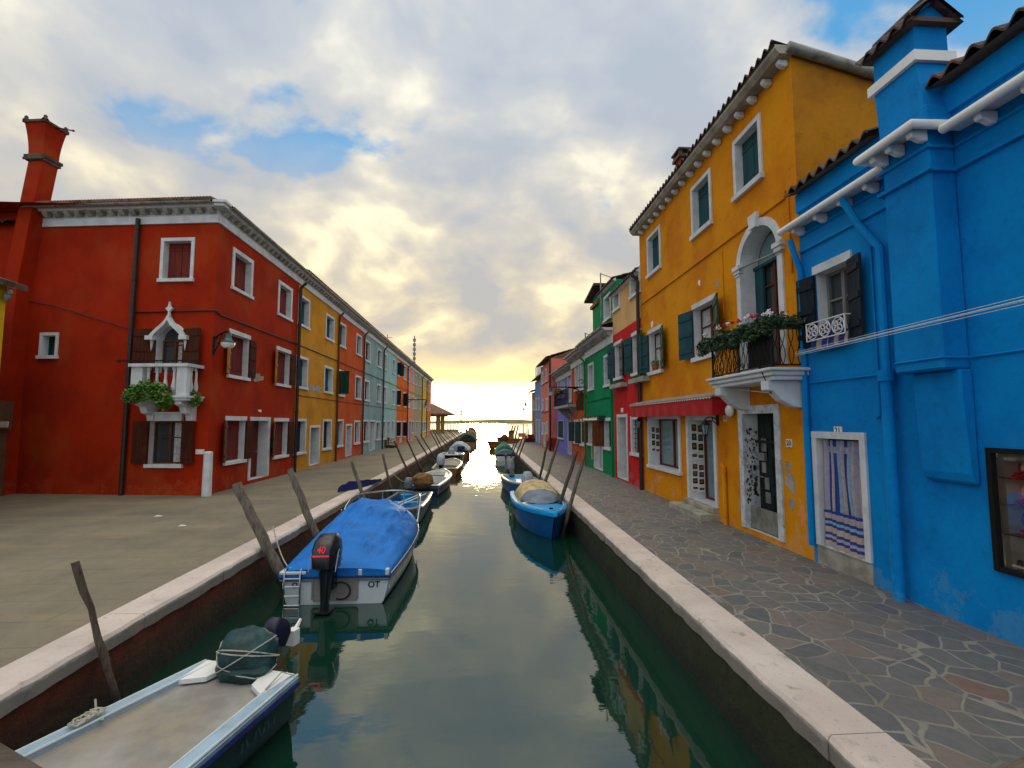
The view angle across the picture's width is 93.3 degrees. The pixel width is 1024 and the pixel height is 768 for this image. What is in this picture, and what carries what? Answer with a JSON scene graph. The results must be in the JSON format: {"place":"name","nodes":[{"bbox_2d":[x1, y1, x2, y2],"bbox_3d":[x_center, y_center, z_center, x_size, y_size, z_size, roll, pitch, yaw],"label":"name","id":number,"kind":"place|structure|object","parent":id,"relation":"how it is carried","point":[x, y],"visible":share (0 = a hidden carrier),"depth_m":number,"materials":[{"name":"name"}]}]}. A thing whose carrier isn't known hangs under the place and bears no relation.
{"place":"outdoors","nodes":[
{"label":"outdoors","id":0,"kind":"place"},
{"bbox_2d":[0,277,28,363],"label":"yellow house","id":1,"kind":"structure","parent":0,"point":[6,294],"depth_m":12.33,"materials":[{"name":"paint"}]},
{"bbox_2d":[0,432,461,667],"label":"pavement","id":2,"kind":"structure","parent":0,"point":[124,549],"depth_m":8.83,"materials":[{"name":"stone"}]},
{"bbox_2d":[0,400,13,495],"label":"annex wall","id":3,"kind":"structure","parent":2,"relation":"on","point":[6,413],"depth_m":13.79,"materials":[{"name":"brown paint"}]},
{"bbox_2d":[0,114,309,496],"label":"red corner house","id":4,"kind":"structure","parent":2,"relation":"on","point":[111,305],"depth_m":14.47,"materials":[{"name":"paint"}]},
{"bbox_2d":[35,332,58,358],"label":"window","id":5,"kind":"structure","parent":4,"relation":"in","point":[48,342],"depth_m":14.52,"materials":[{"name":"white glass"}]},
{"bbox_2d":[119,379,174,410],"bbox_3d":[-10.104,0.300,13.422,1.498,0.911,0.474,0,-5,3],"label":"balcony plant","id":6,"kind":"object","parent":4,"relation":"attached to","point":[157,392],"visible":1,"depth_m":13.33,"materials":[{"name":"green plant"}]},
{"bbox_2d":[143,421,182,467],"bbox_3d":[-10.066,1.759,14.150,1.145,1.349,0.345,0,-5,3],"label":"window","id":7,"kind":"structure","parent":4,"relation":"in","point":[165,436],"depth_m":14.26,"materials":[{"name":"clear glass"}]},
{"bbox_2d":[153,324,182,372],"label":"window","id":8,"kind":"structure","parent":4,"relation":"in","point":[168,345],"depth_m":14.49,"materials":[{"name":"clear glass"}]},
{"bbox_2d":[156,237,194,281],"bbox_3d":[-10.013,-3.709,14.568,1.116,1.353,0.325,0,-5,3],"label":"window","id":9,"kind":"structure","parent":4,"relation":"in","point":[177,255],"depth_m":14.63,"materials":[{"name":"white stone"}]},
{"bbox_2d":[188,390,201,406],"bbox_3d":[-9.023,0.422,13.741,0.364,0.497,0.390,0,-5,-3],"label":"balcony plant","id":10,"kind":"object","parent":4,"relation":"attached to","point":[195,401],"visible":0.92,"depth_m":13.71,"materials":[{"name":"green plant"}]},
{"bbox_2d":[212,330,235,355],"bbox_3d":[-8.276,-1.183,13.931,0.384,0.654,1.071,4,-6,-44],"label":"street lamp","id":11,"kind":"object","parent":4,"relation":"attached to","point":[227,342],"visible":1,"depth_m":13.69,"materials":[{"name":"green metal"}]},
{"bbox_2d":[223,416,253,465],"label":"window","id":12,"kind":"structure","parent":4,"relation":"in","point":[234,426],"depth_m":15.94,"materials":[{"name":"white stone"}]},
{"bbox_2d":[230,247,253,299],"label":"window","id":13,"kind":"structure","parent":4,"relation":"in","point":[242,265],"depth_m":16.18,"materials":[{"name":"white stone"}]},
{"bbox_2d":[227,328,256,380],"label":"window","id":14,"kind":"structure","parent":4,"relation":"in","point":[237,356],"depth_m":16.24,"materials":[{"name":"white stone"}]},
{"bbox_2d":[247,417,270,480],"bbox_3d":[-9.179,2.258,17.197,0.432,2.161,1.569,0,-5,-3],"label":"door","id":15,"kind":"structure","parent":4,"relation":"in","point":[258,465],"depth_m":17.80,"materials":[{"name":"grey metal"}]},
{"bbox_2d":[272,418,293,458],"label":"window","id":16,"kind":"structure","parent":4,"relation":"in","point":[281,426],"depth_m":19.60,"materials":[{"name":"white stone"}]},
{"bbox_2d":[277,279,292,321],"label":"window","id":17,"kind":"structure","parent":4,"relation":"in","point":[285,293],"depth_m":19.68,"materials":[{"name":"white stone"}]},
{"bbox_2d":[274,346,295,387],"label":"window","id":18,"kind":"structure","parent":4,"relation":"in","point":[283,362],"depth_m":19.75,"materials":[{"name":"white stone"}]},
{"bbox_2d":[293,269,346,470],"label":"yellow house","id":19,"kind":"structure","parent":2,"relation":"on","point":[323,303],"depth_m":23.39,"materials":[{"name":"yellow paint"}]},
{"bbox_2d":[293,419,306,455],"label":"window","id":20,"kind":"structure","parent":19,"relation":"in","point":[302,423],"depth_m":21.56,"materials":[{"name":"white stone"}]},
{"bbox_2d":[295,354,308,389],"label":"window","id":21,"kind":"structure","parent":19,"relation":"in","point":[303,380],"depth_m":21.76,"materials":[{"name":"white stone"}]},
{"bbox_2d":[297,293,310,330],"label":"window","id":22,"kind":"structure","parent":19,"relation":"in","point":[305,321],"depth_m":21.97,"materials":[{"name":"white stone"}]},
{"bbox_2d":[308,425,319,465],"bbox_3d":[-9.550,2.876,22.828,0.482,1.853,1.403,0,-5,-3],"label":"door","id":23,"kind":"structure","parent":19,"relation":"in","point":[314,430],"depth_m":23.40,"materials":[{"name":"grey metal"}]},
{"bbox_2d":[322,419,331,450],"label":"window","id":24,"kind":"structure","parent":19,"relation":"in","point":[327,423],"depth_m":25.22,"materials":[{"name":"white stone"}]},
{"bbox_2d":[323,365,333,393],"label":"window","id":25,"kind":"structure","parent":19,"relation":"in","point":[328,371],"depth_m":25.37,"materials":[{"name":"white stone"}]},
{"bbox_2d":[325,313,334,342],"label":"window","id":26,"kind":"structure","parent":19,"relation":"in","point":[330,321],"depth_m":25.52,"materials":[{"name":"white stone"}]},
{"bbox_2d":[381,334,401,448],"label":"aqua house","id":27,"kind":"structure","parent":2,"relation":"on","point":[392,351],"depth_m":41.63,"materials":[{"name":"paint"}]},
{"bbox_2d":[426,376,433,436],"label":"rust house","id":28,"kind":"structure","parent":2,"relation":"on","point":[428,393],"depth_m":71.35,"materials":[{"name":"orange paint"}]},
{"bbox_2d":[431,403,454,433],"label":"loggia","id":29,"kind":"object","parent":2,"relation":"on","point":[437,412],"visible":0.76,"depth_m":89.33,"materials":[{"name":"ceramic"}]},
{"bbox_2d":[0,433,464,750],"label":"canal wall","id":30,"kind":"structure","parent":0,"point":[140,657],"depth_m":5.41,"materials":[{"name":"brick"}]},
{"bbox_2d":[0,432,464,718],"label":"kerb","id":31,"kind":"structure","parent":30,"relation":"on","point":[27,677],"depth_m":5.32,"materials":[{"name":"stone"}]},
{"bbox_2d":[337,479,381,491],"bbox_3d":[-4.826,3.187,15.715,0.216,0.275,2.765,-1,-5,11],"label":"folded canvas","id":32,"kind":"object","parent":31,"relation":"on","point":[350,485],"visible":0.89,"depth_m":15.00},
{"bbox_2d":[335,303,370,460],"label":"orange red house","id":33,"kind":"structure","parent":0,"point":[355,324],"depth_m":29.22,"materials":[{"name":"paint"}]},
{"bbox_2d":[337,419,343,447],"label":"window","id":34,"kind":"structure","parent":33,"relation":"in","point":[340,421],"depth_m":27.37,"materials":[{"name":"white stone"}]},
{"bbox_2d":[338,322,346,348],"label":"window","id":35,"kind":"structure","parent":33,"relation":"in","point":[343,327],"depth_m":27.84,"materials":[{"name":"white stone"}]},
{"bbox_2d":[339,369,348,396],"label":"window","id":36,"kind":"structure","parent":33,"relation":"in","point":[343,375],"depth_m":26.45,"materials":[{"name":"green wood"}]},
{"bbox_2d":[345,424,351,456],"bbox_3d":[-9.908,3.312,28.656,0.482,1.899,1.289,0,-5,-3],"label":"door","id":37,"kind":"structure","parent":33,"relation":"in","point":[348,436],"depth_m":29.17,"materials":[{"name":"grey metal"}]},
{"bbox_2d":[353,420,360,444],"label":"window","id":38,"kind":"structure","parent":33,"relation":"in","point":[356,422],"depth_m":31.11,"materials":[{"name":"white stone"}]},
{"bbox_2d":[355,375,361,399],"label":"window","id":39,"kind":"structure","parent":33,"relation":"in","point":[358,380],"depth_m":31.42,"materials":[{"name":"white stone"}]},
{"bbox_2d":[361,324,388,453],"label":"grey blue house","id":40,"kind":"structure","parent":0,"point":[376,340],"depth_m":35.48,"materials":[{"name":"paint"}]},
{"bbox_2d":[369,420,374,450],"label":"door","id":41,"kind":"structure","parent":40,"relation":"in","point":[372,422],"depth_m":35.50,"materials":[{"name":"grey metal"}]},
{"bbox_2d":[396,352,411,444],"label":"orange house","id":42,"kind":"structure","parent":0,"point":[404,360],"depth_m":47.47,"materials":[{"name":"paint"}]},
{"bbox_2d":[406,361,417,441],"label":"salmon house","id":43,"kind":"structure","parent":0,"point":[412,368],"depth_m":53.83,"materials":[{"name":"paint"}]},
{"bbox_2d":[413,336,424,439],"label":"olive house","id":44,"kind":"structure","parent":0,"point":[418,392],"depth_m":59.13,"materials":[{"name":"yellow paint"}]},
{"bbox_2d":[421,372,429,437],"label":"lemon house","id":45,"kind":"structure","parent":0,"point":[424,418],"depth_m":66.30,"materials":[{"name":"yellow paint"}]},
{"bbox_2d":[121,423,765,767],"bbox_3d":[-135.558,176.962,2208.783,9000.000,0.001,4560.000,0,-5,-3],"label":"water","id":46,"kind":"structure","parent":0,"point":[489,631],"depth_m":5.68,"materials":[{"name":"liquid"}]},
{"bbox_2d":[71,561,120,704],"bbox_3d":[-3.864,2.566,4.561,0.676,1.753,0.098,0,-5,-3],"label":"mooring pole","id":47,"kind":"object","parent":46,"relation":"in","point":[101,648],"visible":0.66,"depth_m":4.57,"materials":[{"name":"wood"}]},
{"bbox_2d":[15,617,301,767],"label":"flat work boat","id":48,"kind":"object","parent":46,"relation":"on","point":[231,706],"visible":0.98,"depth_m":4.07,"materials":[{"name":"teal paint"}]},
{"bbox_2d":[231,482,283,592],"bbox_3d":[-4.052,2.751,8.039,1.270,2.236,0.198,0,-5,-3],"label":"mooring pole","id":49,"kind":"object","parent":46,"relation":"in","point":[267,548],"visible":0.72,"depth_m":8.00,"materials":[{"name":"wood"}]},
{"bbox_2d":[287,468,318,538],"bbox_3d":[-4.190,2.909,10.108,1.090,2.299,0.176,0,-5,-3],"label":"mooring pole","id":50,"kind":"object","parent":46,"relation":"in","point":[308,517],"visible":0.62,"depth_m":10.08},
{"bbox_2d":[278,490,420,614],"bbox_3d":[-2.923,3.289,9.890,1.932,1.721,5.705,0,-5,-3],"label":"white motor boat","id":51,"kind":"object","parent":46,"relation":"on","point":[360,550],"visible":0.99,"depth_m":7.79,"materials":[{"name":"fabric"}]},
{"bbox_2d":[350,461,365,497],"bbox_3d":[-4.437,3.362,14.464,0.850,2.108,0.137,0,-5,-3],"label":"mooring pole","id":52,"kind":"object","parent":46,"relation":"in","point":[361,491],"visible":0.47,"depth_m":14.46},
{"bbox_2d":[386,477,432,523],"bbox_3d":[-3.284,3.744,14.956,1.406,1.207,4.712,0,-5,-3],"label":"blue open boat","id":53,"kind":"object","parent":46,"relation":"on","point":[410,501],"visible":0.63,"depth_m":15.89,"materials":[{"name":"grey plastic"}]},
{"bbox_2d":[410,468,451,496],"bbox_3d":[-3.446,4.162,21.160,1.506,1.168,6.568,0,-5,0],"label":"white open boat","id":54,"kind":"object","parent":46,"relation":"on","point":[436,482],"visible":0.88,"depth_m":18.47,"materials":[{"name":"blue paint"}]},
{"bbox_2d":[431,454,462,476],"bbox_3d":[-3.626,4.731,27.727,1.556,1.775,5.992,0,-5,-2],"label":"tan deck boat","id":55,"kind":"object","parent":46,"relation":"on","point":[453,466],"visible":0.75,"depth_m":26.20,"materials":[{"name":"black paint"}]},
{"bbox_2d":[440,448,464,460],"bbox_3d":[-4.364,5.227,35.007,1.806,1.220,5.380,0,-5,-3],"label":"navy boat","id":56,"kind":"object","parent":46,"relation":"on","point":[451,453],"visible":0.58,"depth_m":34.25,"materials":[{"name":"paint"}]},
{"bbox_2d":[449,441,470,456],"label":"covered boat","id":57,"kind":"object","parent":46,"relation":"on","point":[460,446],"visible":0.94,"depth_m":40.03,"materials":[{"name":"blue paint"}]},
{"bbox_2d":[459,432,477,445],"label":"green covered boat","id":58,"kind":"object","parent":46,"relation":"on","point":[469,438],"visible":0.93,"depth_m":57.47,"materials":[{"name":"fabric"}]},
{"bbox_2d":[486,434,516,448],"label":"brown moored boat","id":59,"kind":"object","parent":46,"relation":"on","point":[495,444],"visible":0.62,"depth_m":50.82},
{"bbox_2d":[494,441,514,460],"bbox_3d":[-0.596,5.288,37.613,1.580,1.508,5.205,0,-5,-3],"label":"white boat","id":60,"kind":"object","parent":46,"relation":"on","point":[503,451],"visible":0.86,"depth_m":35.27,"materials":[{"name":"grey fabric"}]},
{"bbox_2d":[500,458,537,492],"bbox_3d":[0.399,4.089,19.905,1.376,1.707,5.442,1,-5,-10],"label":"blue boat","id":61,"kind":"object","parent":46,"relation":"on","point":[511,480],"visible":0.56,"depth_m":21.25,"materials":[{"name":"paint"}]},
{"bbox_2d":[509,471,566,538],"bbox_3d":[0.745,3.612,14.109,1.486,1.641,5.512,0,-5,-5],"label":"sky blue boat","id":62,"kind":"object","parent":46,"relation":"on","point":[533,503],"visible":0.95,"depth_m":13.18,"materials":[{"name":"paint"}]},
{"bbox_2d":[553,451,577,525],"bbox_3d":[1.387,3.156,13.492,0.966,2.572,0.129,0,-5,-3],"label":"mooring pole","id":63,"kind":"object","parent":46,"relation":"in","point":[568,478],"visible":0.57,"depth_m":13.50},
{"bbox_2d":[561,453,585,536],"bbox_3d":[1.470,3.045,12.186,0.836,2.614,0.118,0,-5,-3],"label":"mooring pole","id":64,"kind":"object","parent":46,"relation":"in","point":[566,520],"visible":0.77,"depth_m":12.18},
{"bbox_2d":[431,419,531,422],"bbox_3d":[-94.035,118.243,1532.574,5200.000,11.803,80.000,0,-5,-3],"label":"shore","id":65,"kind":"structure","parent":0,"point":[494,421],"depth_m":1499.91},
{"bbox_2d":[0,0,1023,420],"label":"sky","id":66,"kind":"structure","parent":0,"point":[463,175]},
{"bbox_2d":[531,366,541,443],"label":"cornflower house","id":67,"kind":"structure","parent":0,"point":[537,378],"depth_m":47.44,"materials":[{"name":"paint"}]},
{"bbox_2d":[536,348,573,450],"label":"pink house","id":68,"kind":"structure","parent":0,"point":[549,364],"depth_m":36.01,"materials":[{"name":"paint"}]},
{"bbox_2d":[549,361,576,456],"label":"violet house","id":69,"kind":"structure","parent":0,"point":[564,406],"depth_m":30.73,"materials":[{"name":"paint"}]},
{"bbox_2d":[575,272,628,476],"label":"green house","id":70,"kind":"structure","parent":0,"point":[595,344],"depth_m":20.70,"materials":[{"name":"paint"}]},
{"bbox_2d":[582,421,592,445],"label":"window","id":71,"kind":"structure","parent":70,"relation":"in","point":[587,436],"depth_m":23.17,"materials":[{"name":"wood"}]},
{"bbox_2d":[587,362,593,391],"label":"window","id":72,"kind":"structure","parent":70,"relation":"in","point":[590,366],"depth_m":22.96,"materials":[{"name":"white stone"}]},
{"bbox_2d":[594,446,602,470],"bbox_3d":[3.895,2.653,21.082,0.332,2.124,1.560,0,-5,-3],"label":"door","id":73,"kind":"structure","parent":70,"relation":"in","point":[598,451],"depth_m":21.71,"materials":[{"name":"wood"}]},
{"bbox_2d":[593,418,610,450],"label":"window","id":74,"kind":"structure","parent":70,"relation":"in","point":[601,435],"depth_m":20.10,"materials":[{"name":"wood"}]},
{"bbox_2d":[602,291,610,323],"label":"window","id":75,"kind":"structure","parent":70,"relation":"in","point":[606,300],"depth_m":20.66,"materials":[{"name":"white stone"}]},
{"bbox_2d":[515,456,835,767],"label":"canal wall","id":76,"kind":"structure","parent":0,"point":[766,731],"depth_m":4.94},
{"bbox_2d":[509,444,930,767],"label":"kerb","id":77,"kind":"structure","parent":76,"relation":"on","point":[837,731],"depth_m":4.14,"materials":[{"name":"stone"}]},
{"bbox_2d":[511,435,1023,767],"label":"pavement","id":78,"kind":"structure","parent":0,"point":[931,688],"depth_m":4.82,"materials":[{"name":"stone"}]},
{"bbox_2d":[528,389,534,437],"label":"brown house","id":79,"kind":"structure","parent":78,"relation":"on","point":[533,413],"depth_m":52.34,"materials":[{"name":"paint"}]},
{"bbox_2d":[562,333,588,462],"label":"brick red house","id":80,"kind":"structure","parent":78,"relation":"on","point":[573,360],"depth_m":25.74,"materials":[{"name":"paint"}]},
{"bbox_2d":[575,419,583,446],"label":"window","id":81,"kind":"structure","parent":80,"relation":"in","point":[577,424],"depth_m":25.23,"materials":[{"name":"wood"}]},
{"bbox_2d":[607,266,644,489],"bbox_3d":[6.834,-0.562,17.105,6.380,8.049,3.999,0,-5,-3],"label":"crimson and beige house","id":82,"kind":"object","parent":78,"relation":"on","point":[623,353],"visible":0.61,"depth_m":16.75,"materials":[{"name":"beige paint"}]},
{"bbox_2d":[607,339,622,380],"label":"window","id":83,"kind":"structure","parent":82,"relation":"in","point":[616,373],"depth_m":18.49,"materials":[{"name":"white glass"}]},
{"bbox_2d":[616,414,628,480],"bbox_3d":[4.245,2.253,17.424,0.582,2.326,1.278,0,-5,-3],"label":"door","id":84,"kind":"structure","parent":82,"relation":"in","point":[622,419],"depth_m":17.92,"materials":[{"name":"white wood"}]},
{"bbox_2d":[624,328,642,376],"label":"window","id":85,"kind":"structure","parent":82,"relation":"in","point":[629,343],"depth_m":16.34,"materials":[{"name":"white glass"}]},
{"bbox_2d":[628,266,640,300],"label":"window","id":86,"kind":"structure","parent":82,"relation":"in","point":[632,283],"depth_m":16.48,"materials":[{"name":"white stone"}]},
{"bbox_2d":[629,416,642,456],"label":"window","id":87,"kind":"structure","parent":82,"relation":"in","point":[634,431],"depth_m":16.25,"materials":[{"name":"white glass"}]},
{"bbox_2d":[628,373,649,383],"bbox_3d":[4.002,-0.181,15.301,0.280,0.275,1.500,0,-5,-3],"label":"window box","id":88,"kind":"object","parent":82,"relation":"attached to","point":[641,378],"visible":1,"depth_m":14.97,"materials":[{"name":"stone"}]},
{"bbox_2d":[629,39,877,560],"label":"orange house","id":89,"kind":"structure","parent":78,"relation":"on","point":[716,214],"depth_m":9.43,"materials":[{"name":"paint"}]},
{"bbox_2d":[638,324,663,375],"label":"window","id":90,"kind":"structure","parent":89,"relation":"in","point":[655,349],"depth_m":14.66,"materials":[{"name":"white glass"}]},
{"bbox_2d":[645,224,661,279],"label":"window","id":91,"kind":"structure","parent":89,"relation":"in","point":[653,241],"depth_m":14.56,"materials":[{"name":"white stone"}]},
{"bbox_2d":[646,416,681,475],"bbox_3d":[4.385,1.641,13.521,0.465,1.556,2.480,0,-5,-3],"label":"window","id":92,"kind":"structure","parent":89,"relation":"in","point":[668,460],"depth_m":13.97,"materials":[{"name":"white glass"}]},
{"bbox_2d":[678,293,718,362],"bbox_3d":[4.405,-1.244,11.040,0.514,1.379,2.141,0,-5,-3],"label":"window","id":93,"kind":"structure","parent":89,"relation":"in","point":[706,313],"depth_m":11.56,"materials":[{"name":"green glass"}]},
{"bbox_2d":[689,167,712,241],"bbox_3d":[4.458,-4.132,11.217,0.275,1.292,1.079,0,-5,-3],"label":"window","id":94,"kind":"structure","parent":89,"relation":"in","point":[701,191],"depth_m":11.40,"materials":[{"name":"white stone"}]},
{"bbox_2d":[685,415,718,508],"bbox_3d":[4.590,1.725,11.166,0.502,1.996,1.513,0,-5,-3],"label":"door","id":95,"kind":"structure","parent":89,"relation":"in","point":[710,497],"depth_m":11.66,"materials":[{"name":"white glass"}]},
{"bbox_2d":[700,415,718,435],"bbox_3d":[4.220,0.876,10.338,0.412,0.460,0.190,0,-5,-3],"label":"wall lantern","id":96,"kind":"object","parent":89,"relation":"attached to","point":[704,424],"depth_m":10.30,"materials":[{"name":"black metal"}]},
{"bbox_2d":[731,112,764,202],"bbox_3d":[4.577,-4.303,9.270,0.275,1.241,1.037,0,-5,-3],"label":"window","id":97,"kind":"structure","parent":89,"relation":"in","point":[747,152],"depth_m":9.40,"materials":[{"name":"white stone"}]},
{"bbox_2d":[696,309,807,356],"bbox_3d":[4.179,-0.901,8.613,0.896,0.570,2.556,0,-5,-3],"label":"geranium planter","id":98,"kind":"object","parent":89,"relation":"attached to","point":[744,332],"visible":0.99,"depth_m":7.98,"materials":[{"name":"green plant"}]},
{"bbox_2d":[732,211,787,372],"bbox_3d":[4.673,-1.703,8.853,0.490,2.867,1.568,0,-5,-3],"label":"window","id":99,"kind":"structure","parent":89,"relation":"in","point":[758,230],"depth_m":9.16,"materials":[{"name":"white glass"}]},
{"bbox_2d":[737,404,785,542],"bbox_3d":[4.664,1.543,8.802,0.362,2.308,1.321,0,-5,-3],"label":"door","id":100,"kind":"structure","parent":89,"relation":"in","point":[763,419],"depth_m":9.14,"materials":[{"name":"grey metal"}]},
{"bbox_2d":[777,0,1023,647],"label":"blue house","id":101,"kind":"structure","parent":0,"point":[909,208],"depth_m":5.32,"materials":[{"name":"paint"}]},
{"bbox_2d":[810,317,847,351],"bbox_3d":[4.540,-0.693,6.926,0.059,0.380,0.713,0,-5,-3],"label":"striped cloth","id":102,"kind":"object","parent":101,"relation":"hanging from","point":[829,340],"visible":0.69,"depth_m":6.90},
{"bbox_2d":[796,250,864,348],"bbox_3d":[4.687,-1.201,6.979,0.405,1.225,1.335,0,-5,-3],"label":"window","id":103,"kind":"structure","parent":101,"relation":"in","point":[838,278],"depth_m":7.15,"materials":[{"name":"black glass"}]},
{"bbox_2d":[811,431,873,563],"bbox_3d":[4.735,1.521,6.828,0.262,1.681,1.037,0,-5,-3],"label":"door","id":104,"kind":"structure","parent":101,"relation":"in","point":[817,437],"depth_m":7.02,"materials":[{"name":"white stone"}]},
{"bbox_2d":[823,440,864,559],"bbox_3d":[4.698,1.643,6.816,0.149,1.676,0.797,0,-5,-3],"label":"door curtain","id":105,"kind":"object","parent":101,"relation":"hanging from","point":[844,528],"depth_m":6.85,"materials":[{"name":"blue fabric"}]},
{"bbox_2d":[795,301,1022,354],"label":"overhead cable","id":106,"kind":"object","parent":101,"relation":"attached to","point":[920,325],"visible":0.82,"depth_m":5.08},
{"bbox_2d":[795,296,1023,352],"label":"overhead cable","id":107,"kind":"object","parent":101,"relation":"attached to","point":[920,321],"visible":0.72,"depth_m":5.07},
{"bbox_2d":[796,299,1023,355],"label":"overhead cable","id":108,"kind":"object","parent":101,"relation":"attached to","point":[919,324],"visible":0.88,"depth_m":5.07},
{"bbox_2d":[796,304,1023,357],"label":"overhead cable","id":109,"kind":"object","parent":101,"relation":"attached to","point":[920,327],"visible":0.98,"depth_m":5.08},
{"bbox_2d":[985,447,1023,578],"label":"display window","id":110,"kind":"structure","parent":101,"relation":"in","point":[1005,517],"depth_m":4.76,"materials":[{"name":"black metal"}]},
{"bbox_3d":[-0.648,1.652,-0.999,7.800,0.149,2.750,0,-5,-3],"label":"footbridge deck","id":111,"kind":"object","parent":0,"visible":0},
{"bbox_2d":[0,743,1023,767],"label":"footbridge rail","id":112,"kind":"object","parent":111,"relation":"on","point":[10,758],"depth_m":0.93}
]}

